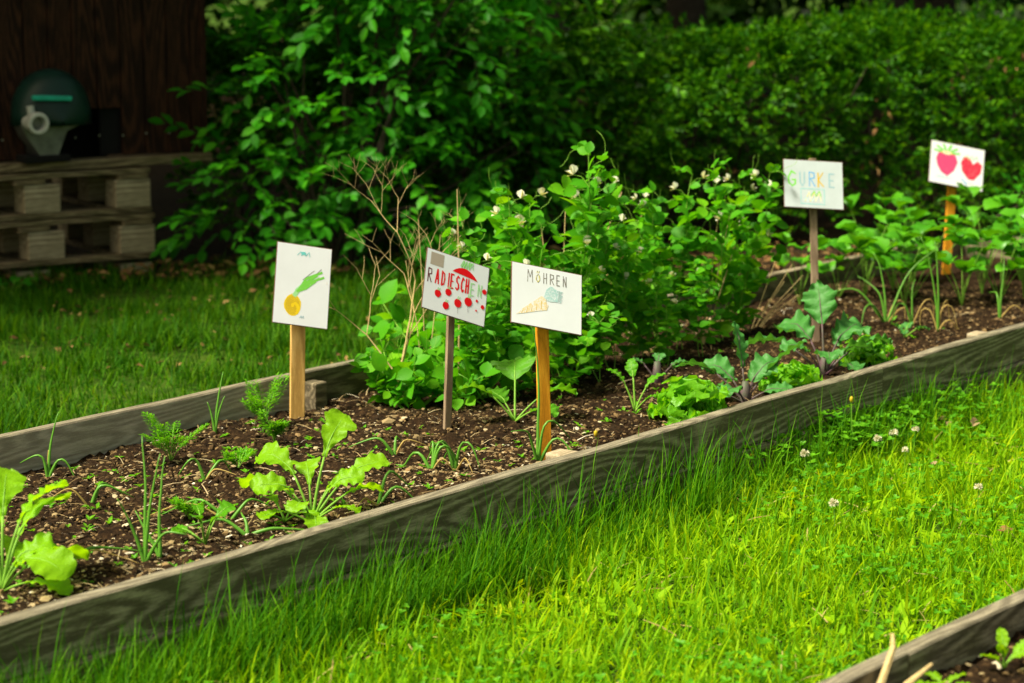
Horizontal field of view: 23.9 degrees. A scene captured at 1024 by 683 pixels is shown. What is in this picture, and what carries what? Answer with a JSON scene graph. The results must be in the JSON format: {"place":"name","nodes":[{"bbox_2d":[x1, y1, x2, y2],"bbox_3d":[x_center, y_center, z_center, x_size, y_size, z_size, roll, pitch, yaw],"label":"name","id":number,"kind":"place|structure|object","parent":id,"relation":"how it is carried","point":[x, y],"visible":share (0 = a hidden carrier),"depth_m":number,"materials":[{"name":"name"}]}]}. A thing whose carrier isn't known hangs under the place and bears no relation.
{"place":"outdoors","nodes":[
{"label":"outdoors","id":0,"kind":"place"},
{"bbox_2d":[221,446,256,467],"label":"carrot plant","id":1,"kind":"object","parent":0,"point":[245,454],"visible":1,"depth_m":6.55,"materials":[{"name":"green plant"}]},
{"bbox_2d":[0,0,1023,682],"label":"ground","id":2,"kind":"structure","parent":0,"point":[190,346],"depth_m":8.89,"materials":[{"name":"plant"}]},
{"bbox_2d":[0,241,719,433],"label":"back lawn grass","id":3,"kind":"structure","parent":2,"relation":"on","point":[161,327],"depth_m":9.47,"materials":[{"name":"plant"}]},
{"bbox_2d":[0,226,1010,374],"bbox_3d":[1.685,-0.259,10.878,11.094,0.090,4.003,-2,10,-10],"label":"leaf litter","id":4,"kind":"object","parent":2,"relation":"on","point":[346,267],"visible":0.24,"depth_m":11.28,"materials":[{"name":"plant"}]},
{"bbox_2d":[0,237,1023,682],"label":"raised bed","id":5,"kind":"object","parent":2,"relation":"on","point":[102,613],"visible":0.48,"depth_m":6.39,"materials":[{"name":"grey wood"}]},
{"bbox_2d":[0,255,1023,682],"bbox_3d":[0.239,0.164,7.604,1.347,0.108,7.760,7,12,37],"label":"bed soil","id":6,"kind":"structure","parent":5,"relation":"in","point":[450,437],"depth_m":6.92,"materials":[{"name":"soil"}]},
{"bbox_2d":[0,467,88,595],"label":"radish plant","id":7,"kind":"object","parent":6,"relation":"on","point":[46,558],"visible":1,"depth_m":5.25,"materials":[{"name":"green plant"}]},
{"bbox_2d":[20,412,73,476],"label":"onion plant","id":8,"kind":"object","parent":6,"relation":"on","point":[48,472],"visible":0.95,"depth_m":6.54,"materials":[{"name":"green plant"}]},
{"bbox_2d":[135,456,164,558],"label":"onion plant","id":9,"kind":"object","parent":6,"relation":"on","point":[158,551],"visible":0.88,"depth_m":5.55,"materials":[{"name":"green plant"}]},
{"bbox_2d":[117,436,186,561],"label":"onion plant","id":10,"kind":"object","parent":6,"relation":"on","point":[145,555],"visible":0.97,"depth_m":5.49,"materials":[{"name":"green plant"}]},
{"bbox_2d":[138,411,209,460],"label":"carrot plant","id":11,"kind":"object","parent":6,"relation":"on","point":[164,441],"visible":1,"depth_m":6.70,"materials":[{"name":"green plant"}]},
{"bbox_2d":[171,500,235,544],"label":"radish plant","id":12,"kind":"object","parent":6,"relation":"on","point":[224,508],"visible":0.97,"depth_m":5.68,"materials":[{"name":"green plant"}]},
{"bbox_2d":[186,512,304,534],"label":"onion plant","id":13,"kind":"object","parent":6,"relation":"on","point":[238,529],"visible":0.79,"depth_m":5.77,"materials":[{"name":"green plant"}]},
{"bbox_2d":[241,372,289,424],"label":"carrot plant","id":14,"kind":"object","parent":6,"relation":"on","point":[257,404],"visible":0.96,"depth_m":7.13,"materials":[{"name":"green plant"}]},
{"bbox_2d":[257,408,289,441],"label":"carrot plant","id":15,"kind":"object","parent":6,"relation":"on","point":[280,427],"visible":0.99,"depth_m":6.88,"materials":[{"name":"green plant"}]},
{"bbox_2d":[256,495,319,522],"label":"radish plant","id":16,"kind":"object","parent":6,"relation":"on","point":[261,515],"visible":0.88,"depth_m":5.88,"materials":[{"name":"green plant"}]},
{"bbox_2d":[272,241,331,418],"bbox_3d":[-0.638,0.018,7.393,0.129,0.653,0.234,9,13,42],"label":"picture sign","id":17,"kind":"object","parent":6,"relation":"on","point":[301,288],"visible":0.96,"depth_m":7.36,"materials":[{"name":"white wood"}]},
{"bbox_2d":[239,408,388,527],"bbox_3d":[-0.478,0.312,5.884,0.341,0.266,0.264,5,11,28],"label":"radish plant","id":18,"kind":"object","parent":6,"relation":"on","point":[337,425],"visible":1,"depth_m":5.89,"materials":[{"name":"green plant"}]},
{"bbox_2d":[342,341,424,409],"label":"pea plant","id":19,"kind":"object","parent":6,"relation":"on","point":[390,394],"visible":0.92,"depth_m":7.44,"materials":[{"name":"green plant"}]},
{"bbox_2d":[354,326,443,401],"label":"pea plant","id":20,"kind":"object","parent":6,"relation":"on","point":[405,373],"visible":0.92,"depth_m":7.40,"materials":[{"name":"green plant"}]},
{"bbox_2d":[328,157,473,407],"bbox_3d":[-0.356,-0.156,7.413,0.598,0.832,0.358,-4,10,-21],"label":"dry branch","id":21,"kind":"object","parent":6,"relation":"on","point":[405,344],"visible":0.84,"depth_m":7.44,"materials":[{"name":"wood"}]},
{"bbox_2d":[347,323,460,397],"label":"pea plant","id":22,"kind":"object","parent":6,"relation":"on","point":[383,331],"visible":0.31,"depth_m":7.72,"materials":[{"name":"green plant"}]},
{"bbox_2d":[396,440,456,469],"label":"onion plant","id":23,"kind":"object","parent":6,"relation":"on","point":[434,461],"visible":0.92,"depth_m":6.44,"materials":[{"name":"green plant"}]},
{"bbox_2d":[358,279,529,377],"bbox_3d":[-0.222,-0.032,7.926,0.564,0.329,0.357,-1,10,-3],"label":"pea plant","id":24,"kind":"object","parent":6,"relation":"on","point":[388,290],"visible":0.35,"depth_m":7.93,"materials":[{"name":"green plant"}]},
{"bbox_2d":[398,325,491,403],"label":"pea plant","id":25,"kind":"object","parent":6,"relation":"on","point":[434,383],"visible":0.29,"depth_m":7.46,"materials":[{"name":"green plant"}]},
{"bbox_2d":[404,318,488,404],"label":"pea plant","id":26,"kind":"object","parent":6,"relation":"on","point":[437,392],"visible":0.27,"depth_m":7.54,"materials":[{"name":"green plant"}]},
{"bbox_2d":[421,247,489,428],"bbox_3d":[-0.164,0.041,7.080,0.107,0.643,0.278,9,13,44],"label":"picture sign","id":27,"kind":"object","parent":6,"relation":"on","point":[454,287],"visible":0.98,"depth_m":7.05,"materials":[{"name":"grey wood"}]},
{"bbox_2d":[429,315,509,398],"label":"pea plant","id":28,"kind":"object","parent":6,"relation":"on","point":[489,356],"visible":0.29,"depth_m":7.44,"materials":[{"name":"green plant"}]},
{"bbox_2d":[438,208,504,366],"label":"pea plant","id":29,"kind":"object","parent":6,"relation":"on","point":[464,214],"visible":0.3,"depth_m":7.57,"materials":[{"name":"green plant"}]},
{"bbox_2d":[0,310,943,612],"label":"soil weeds","id":30,"kind":"object","parent":6,"relation":"on","point":[12,600],"visible":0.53,"depth_m":6.43,"materials":[{"name":"green plant"}]},
{"bbox_2d":[454,228,510,399],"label":"pea plant","id":31,"kind":"object","parent":6,"relation":"on","point":[469,329],"visible":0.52,"depth_m":7.40,"materials":[{"name":"green plant"}]},
{"bbox_2d":[431,333,551,410],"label":"pea plant","id":32,"kind":"object","parent":6,"relation":"on","point":[487,369],"visible":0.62,"depth_m":7.39,"materials":[{"name":"green plant"}]},
{"bbox_2d":[473,303,535,396],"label":"pea plant","id":33,"kind":"object","parent":6,"relation":"on","point":[525,377],"visible":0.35,"depth_m":7.51,"materials":[{"name":"green plant"}]},
{"bbox_2d":[488,214,531,329],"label":"pea plant","id":34,"kind":"object","parent":6,"relation":"on","point":[500,273],"visible":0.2,"depth_m":8.05,"materials":[{"name":"green plant"}]},
{"bbox_2d":[0,284,1023,682],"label":"wood chips","id":35,"kind":"object","parent":6,"relation":"on","point":[76,586],"visible":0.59,"depth_m":6.34,"materials":[{"name":"wood"}]},
{"bbox_2d":[488,178,544,381],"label":"pea plant","id":36,"kind":"object","parent":6,"relation":"on","point":[501,227],"visible":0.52,"depth_m":7.71,"materials":[{"name":"green plant"}]},
{"bbox_2d":[456,355,577,421],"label":"squash plant","id":37,"kind":"object","parent":6,"relation":"on","point":[517,368],"visible":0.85,"depth_m":7.10,"materials":[{"name":"green plant"}]},
{"bbox_2d":[494,187,581,387],"bbox_3d":[0.086,-0.167,7.705,0.344,0.644,0.357,9,13,42],"label":"pea plant","id":38,"kind":"object","parent":6,"relation":"on","point":[537,246],"visible":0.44,"depth_m":7.74,"materials":[{"name":"green plant"}]},
{"bbox_2d":[511,326,570,460],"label":"onion plant","id":39,"kind":"object","parent":6,"relation":"on","point":[538,456],"visible":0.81,"depth_m":6.55,"materials":[{"name":"green plant"}]},
{"bbox_2d":[510,261,581,459],"bbox_3d":[0.105,0.106,6.607,0.262,0.657,0.141,-7,12,-35],"label":"picture sign","id":40,"kind":"object","parent":6,"relation":"on","point":[544,300],"visible":0.95,"depth_m":6.59,"materials":[{"name":"white wood"}]},
{"bbox_2d":[475,131,629,377],"bbox_3d":[0.108,-0.288,7.890,0.558,0.820,0.313,5,11,29],"label":"pea plant","id":41,"kind":"object","parent":6,"relation":"on","point":[588,225],"visible":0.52,"depth_m":7.81,"materials":[{"name":"green plant"}]},
{"bbox_2d":[529,294,626,392],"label":"pea plant","id":42,"kind":"object","parent":6,"relation":"on","point":[582,355],"visible":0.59,"depth_m":7.61,"materials":[{"name":"green plant"}]},
{"bbox_2d":[534,160,627,377],"bbox_3d":[0.222,-0.231,7.877,0.331,0.724,0.289,2,10,10],"label":"pea plant","id":43,"kind":"object","parent":6,"relation":"on","point":[558,238],"visible":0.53,"depth_m":7.86,"materials":[{"name":"green plant"}]},
{"bbox_2d":[566,252,618,381],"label":"pea plant","id":44,"kind":"object","parent":6,"relation":"on","point":[587,289],"visible":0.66,"depth_m":7.79,"materials":[{"name":"green plant"}]},
{"bbox_2d":[563,178,629,337],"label":"pea plant","id":45,"kind":"object","parent":6,"relation":"on","point":[599,230],"visible":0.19,"depth_m":7.98,"materials":[{"name":"green plant"}]},
{"bbox_2d":[588,233,631,368],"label":"pea plant","id":46,"kind":"object","parent":6,"relation":"on","point":[603,289],"visible":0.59,"depth_m":7.95,"materials":[{"name":"green plant"}]},
{"bbox_2d":[569,225,654,363],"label":"pea plant","id":47,"kind":"object","parent":6,"relation":"on","point":[630,266],"visible":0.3,"depth_m":8.09,"materials":[{"name":"green plant"}]},
{"bbox_2d":[578,163,655,356],"bbox_3d":[0.365,-0.271,8.202,0.268,0.670,0.306,-8,12,-38],"label":"pea plant","id":48,"kind":"object","parent":6,"relation":"on","point":[610,188],"visible":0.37,"depth_m":8.18,"materials":[{"name":"green plant"}]},
{"bbox_2d":[596,191,661,334],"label":"pea plant","id":49,"kind":"object","parent":6,"relation":"on","point":[641,233],"visible":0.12,"depth_m":8.52,"materials":[{"name":"green plant"}]},
{"bbox_2d":[606,358,665,411],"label":"cabbage seedling","id":50,"kind":"object","parent":6,"relation":"on","point":[631,367],"visible":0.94,"depth_m":7.18,"materials":[{"name":"green plant"}]},
{"bbox_2d":[599,191,683,360],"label":"pea plant","id":51,"kind":"object","parent":6,"relation":"on","point":[627,283],"visible":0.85,"depth_m":8.07,"materials":[{"name":"green plant"}]},
{"bbox_2d":[622,180,686,338],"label":"pea plant","id":52,"kind":"object","parent":6,"relation":"on","point":[652,216],"visible":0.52,"depth_m":8.35,"materials":[{"name":"green plant"}]},
{"bbox_2d":[628,265,691,365],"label":"pea plant","id":53,"kind":"object","parent":6,"relation":"on","point":[664,313],"visible":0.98,"depth_m":8.04,"materials":[{"name":"green plant"}]},
{"bbox_2d":[633,352,687,383],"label":"kohlrabi plant","id":54,"kind":"object","parent":6,"relation":"on","point":[658,356],"visible":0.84,"depth_m":7.77,"materials":[{"name":"green plant"}]},
{"bbox_2d":[622,191,708,348],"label":"pea plant","id":55,"kind":"object","parent":6,"relation":"on","point":[666,262],"visible":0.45,"depth_m":8.52,"materials":[{"name":"green plant"}]},
{"bbox_2d":[646,375,729,423],"bbox_3d":[0.513,0.177,7.041,0.246,0.146,0.252,0,10,0],"label":"lettuce","id":56,"kind":"object","parent":6,"relation":"on","point":[688,397],"visible":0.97,"depth_m":6.98,"materials":[{"name":"green plant"}]},
{"bbox_2d":[661,147,720,343],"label":"pea plant","id":57,"kind":"object","parent":6,"relation":"on","point":[687,202],"visible":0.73,"depth_m":8.54,"materials":[{"name":"green plant"}]},
{"bbox_2d":[665,255,725,356],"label":"pea plant","id":58,"kind":"object","parent":6,"relation":"on","point":[701,274],"visible":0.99,"depth_m":8.13,"materials":[{"name":"green plant"}]},
{"bbox_2d":[694,149,755,339],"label":"pea plant","id":59,"kind":"object","parent":6,"relation":"on","point":[724,254],"visible":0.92,"depth_m":8.56,"materials":[{"name":"green plant"}]},
{"bbox_2d":[713,155,759,312],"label":"pea plant","id":60,"kind":"object","parent":6,"relation":"on","point":[746,203],"visible":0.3,"depth_m":8.92,"materials":[{"name":"green plant"}]},
{"bbox_2d":[673,321,806,402],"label":"kohlrabi plant","id":61,"kind":"object","parent":6,"relation":"on","point":[764,365],"visible":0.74,"depth_m":7.37,"materials":[{"name":"green plant"}]},
{"bbox_2d":[720,156,796,336],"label":"pea plant","id":62,"kind":"object","parent":6,"relation":"on","point":[753,275],"visible":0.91,"depth_m":8.63,"materials":[{"name":"green plant"}]},
{"bbox_2d":[758,359,822,393],"bbox_3d":[0.867,0.118,7.539,0.206,0.116,0.215,0,10,0],"label":"lettuce","id":63,"kind":"object","parent":6,"relation":"on","point":[794,373],"visible":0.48,"depth_m":7.50,"materials":[{"name":"green plant"}]},
{"bbox_2d":[769,232,833,304],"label":"strawberry plant","id":64,"kind":"object","parent":6,"relation":"on","point":[785,237],"visible":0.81,"depth_m":9.49,"materials":[{"name":"green plant"}]},
{"bbox_2d":[783,158,843,341],"bbox_3d":[1.069,-0.265,8.586,0.217,0.760,0.181,0,10,0],"label":"picture sign","id":65,"kind":"object","parent":6,"relation":"on","point":[813,185],"visible":0.95,"depth_m":8.57,"materials":[{"name":"grey wood"}]},
{"bbox_2d":[745,279,892,376],"bbox_3d":[0.990,-0.021,7.709,0.480,0.325,0.302,0,10,0],"label":"kohlrabi plant","id":66,"kind":"object","parent":6,"relation":"on","point":[820,304],"visible":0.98,"depth_m":7.76,"materials":[{"name":"green plant"}]},
{"bbox_2d":[808,244,880,296],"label":"strawberry plant","id":67,"kind":"object","parent":6,"relation":"on","point":[824,268],"visible":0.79,"depth_m":9.69,"materials":[{"name":"green plant"}]},
{"bbox_2d":[828,210,905,294],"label":"strawberry plant","id":68,"kind":"object","parent":6,"relation":"on","point":[858,242],"visible":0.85,"depth_m":9.67,"materials":[{"name":"green plant"}]},
{"bbox_2d":[837,334,897,367],"bbox_3d":[1.168,0.035,7.947,0.201,0.114,0.218,0,10,0],"label":"lettuce","id":69,"kind":"object","parent":6,"relation":"on","point":[867,357],"visible":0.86,"depth_m":7.90,"materials":[{"name":"green plant"}]},
{"bbox_2d":[836,191,914,281],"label":"strawberry plant","id":70,"kind":"object","parent":6,"relation":"on","point":[898,199],"visible":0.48,"depth_m":10.16,"materials":[{"name":"green plant"}]},
{"bbox_2d":[837,245,940,324],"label":"onion plant","id":71,"kind":"object","parent":6,"relation":"on","point":[884,309],"visible":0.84,"depth_m":8.92,"materials":[{"name":"green plant"}]},
{"bbox_2d":[856,204,930,289],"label":"strawberry plant","id":72,"kind":"object","parent":6,"relation":"on","point":[914,213],"visible":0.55,"depth_m":9.82,"materials":[{"name":"green plant"}]},
{"bbox_2d":[866,229,940,304],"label":"strawberry plant","id":73,"kind":"object","parent":6,"relation":"on","point":[882,245],"visible":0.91,"depth_m":9.40,"materials":[{"name":"green plant"}]},
{"bbox_2d":[877,220,978,297],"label":"strawberry plant","id":74,"kind":"object","parent":6,"relation":"on","point":[919,227],"visible":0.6,"depth_m":9.53,"materials":[{"name":"green plant"}]},
{"bbox_2d":[920,236,958,331],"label":"onion plant","id":75,"kind":"object","parent":6,"relation":"on","point":[938,327],"visible":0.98,"depth_m":8.65,"materials":[{"name":"green plant"}]},
{"bbox_2d":[928,140,984,274],"bbox_3d":[1.913,-0.521,10.388,0.290,0.689,0.135,-4,10,-20],"label":"picture sign","id":76,"kind":"object","parent":6,"relation":"on","point":[951,165],"visible":0.91,"depth_m":10.37,"materials":[{"name":"white wood"}]},
{"bbox_2d":[919,229,1004,305],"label":"strawberry plant","id":77,"kind":"object","parent":6,"relation":"on","point":[976,262],"visible":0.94,"depth_m":9.28,"materials":[{"name":"green plant"}]},
{"bbox_2d":[938,202,1016,293],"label":"strawberry plant","id":78,"kind":"object","parent":6,"relation":"on","point":[955,219],"visible":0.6,"depth_m":9.61,"materials":[{"name":"green plant"}]},
{"bbox_2d":[935,223,1023,300],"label":"strawberry plant","id":79,"kind":"object","parent":6,"relation":"on","point":[1002,242],"visible":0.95,"depth_m":9.36,"materials":[{"name":"green plant"}]},
{"bbox_2d":[938,182,1023,277],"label":"strawberry plant","id":80,"kind":"object","parent":6,"relation":"on","point":[973,191],"visible":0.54,"depth_m":10.16,"materials":[{"name":"green plant"}]},
{"bbox_2d":[978,195,1021,279],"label":"strawberry plant","id":81,"kind":"object","parent":6,"relation":"on","point":[993,202],"visible":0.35,"depth_m":10.05,"materials":[{"name":"green plant"}]},
{"bbox_2d":[992,207,1023,297],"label":"strawberry plant","id":82,"kind":"object","parent":6,"relation":"on","point":[1010,248],"visible":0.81,"depth_m":9.45,"materials":[{"name":"green plant"}]},
{"bbox_2d":[0,346,1023,682],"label":"tall grass","id":83,"kind":"structure","parent":2,"relation":"on","point":[482,562],"depth_m":5.76,"materials":[{"name":"plant"}]},
{"bbox_2d":[54,363,1023,682],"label":"lawn grass","id":84,"kind":"structure","parent":2,"relation":"on","point":[778,577],"depth_m":5.87,"materials":[{"name":"plant"}]},
{"bbox_2d":[181,369,1023,682],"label":"clover patch","id":85,"kind":"object","parent":84,"relation":"on","point":[797,551],"visible":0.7,"depth_m":6.52,"materials":[{"name":"green plant"}]},
{"bbox_2d":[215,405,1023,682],"bbox_3d":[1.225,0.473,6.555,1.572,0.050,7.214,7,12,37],"label":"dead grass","id":86,"kind":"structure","parent":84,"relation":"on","point":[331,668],"depth_m":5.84,"materials":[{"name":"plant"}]},
{"bbox_2d":[205,0,1023,101],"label":"distant woods","id":87,"kind":"object","parent":2,"relation":"on","point":[739,11],"visible":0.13,"depth_m":23.00,"materials":[{"name":"green plant"}]},
{"bbox_2d":[218,388,1023,682],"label":"lawn weeds","id":88,"kind":"object","parent":2,"relation":"on","point":[566,598],"visible":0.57,"depth_m":5.75,"materials":[{"name":"green plant"}]},
{"bbox_2d":[819,589,1023,682],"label":"raised bed","id":89,"kind":"object","parent":2,"relation":"on","point":[971,637],"visible":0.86,"depth_m":4.77,"materials":[{"name":"wood"}]},
{"bbox_2d":[925,630,1023,682],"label":"neighbouring bed soil","id":90,"kind":"structure","parent":89,"relation":"in","point":[990,669],"depth_m":4.76,"materials":[{"name":"soil"}]},
{"bbox_2d":[877,633,932,682],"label":"dry stalk","id":91,"kind":"object","parent":90,"relation":"on","point":[887,665],"visible":1,"depth_m":4.50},
{"bbox_2d":[980,627,1023,668],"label":"young plant","id":92,"kind":"object","parent":90,"relation":"on","point":[1002,638],"visible":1,"depth_m":4.75,"materials":[{"name":"green plant"}]},
{"bbox_2d":[1,39,1023,285],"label":"forest floor","id":93,"kind":"structure","parent":0,"point":[163,199],"depth_m":14.13,"materials":[{"name":"soil"}]},
{"bbox_2d":[98,259,152,271],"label":"foot block","id":94,"kind":"structure","parent":93,"relation":"on","point":[136,261],"depth_m":11.41,"materials":[{"name":"brown wood"}]},
{"bbox_2d":[0,200,155,268],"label":"pallet","id":95,"kind":"object","parent":94,"relation":"on","point":[35,243],"visible":0.76,"depth_m":11.31,"materials":[{"name":"brown wood"}]},
{"bbox_2d":[0,166,151,221],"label":"pallet","id":96,"kind":"object","parent":95,"relation":"on","point":[33,195],"visible":0.8,"depth_m":11.28,"materials":[{"name":"brown wood"}]},
{"bbox_2d":[10,68,91,163],"bbox_3d":[-2.111,-1.042,11.111,0.376,0.422,0.350,-6,11,-32],"label":"garden machine","id":97,"kind":"object","parent":96,"relation":"on","point":[50,107],"visible":1,"depth_m":11.02,"materials":[{"name":"green plastic"}]},
{"bbox_2d":[0,0,212,172],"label":"wooden hut","id":98,"kind":"object","parent":96,"relation":"on","point":[127,64],"visible":0.84,"depth_m":11.33,"materials":[{"name":"brown wood"}]},
{"bbox_2d":[148,0,614,282],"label":"shrub","id":99,"kind":"object","parent":93,"relation":"on","point":[356,208],"visible":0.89,"depth_m":11.38,"materials":[{"name":"green plant"}]},
{"bbox_2d":[245,0,714,255],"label":"shrub","id":100,"kind":"object","parent":93,"relation":"on","point":[600,72],"visible":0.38,"depth_m":12.07,"materials":[{"name":"green plant"}]},
{"bbox_2d":[521,0,569,184],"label":"tree","id":101,"kind":"object","parent":93,"relation":"on","point":[556,15],"depth_m":15.15,"materials":[{"name":"green plant"}]},
{"bbox_2d":[164,0,1023,248],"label":"hedge","id":102,"kind":"object","parent":93,"relation":"on","point":[902,42],"visible":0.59,"depth_m":12.41,"materials":[{"name":"green plant"}]},
{"bbox_2d":[662,0,706,155],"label":"tree","id":103,"kind":"object","parent":93,"relation":"on","point":[695,10],"depth_m":16.88,"materials":[{"name":"green plant"}]},
{"bbox_2d":[863,0,907,162],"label":"tree","id":104,"kind":"object","parent":93,"relation":"on","point":[877,113],"visible":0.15,"depth_m":16.71,"materials":[{"name":"green plant"}]},
{"bbox_2d":[906,0,956,134],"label":"tree","id":105,"kind":"object","parent":93,"relation":"on","point":[921,4],"depth_m":18.92,"materials":[{"name":"green plant"}]},
{"bbox_2d":[967,167,1023,237],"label":"shrub","id":106,"kind":"object","parent":93,"relation":"on","point":[1016,187],"visible":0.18,"depth_m":11.68,"materials":[{"name":"green plant"}]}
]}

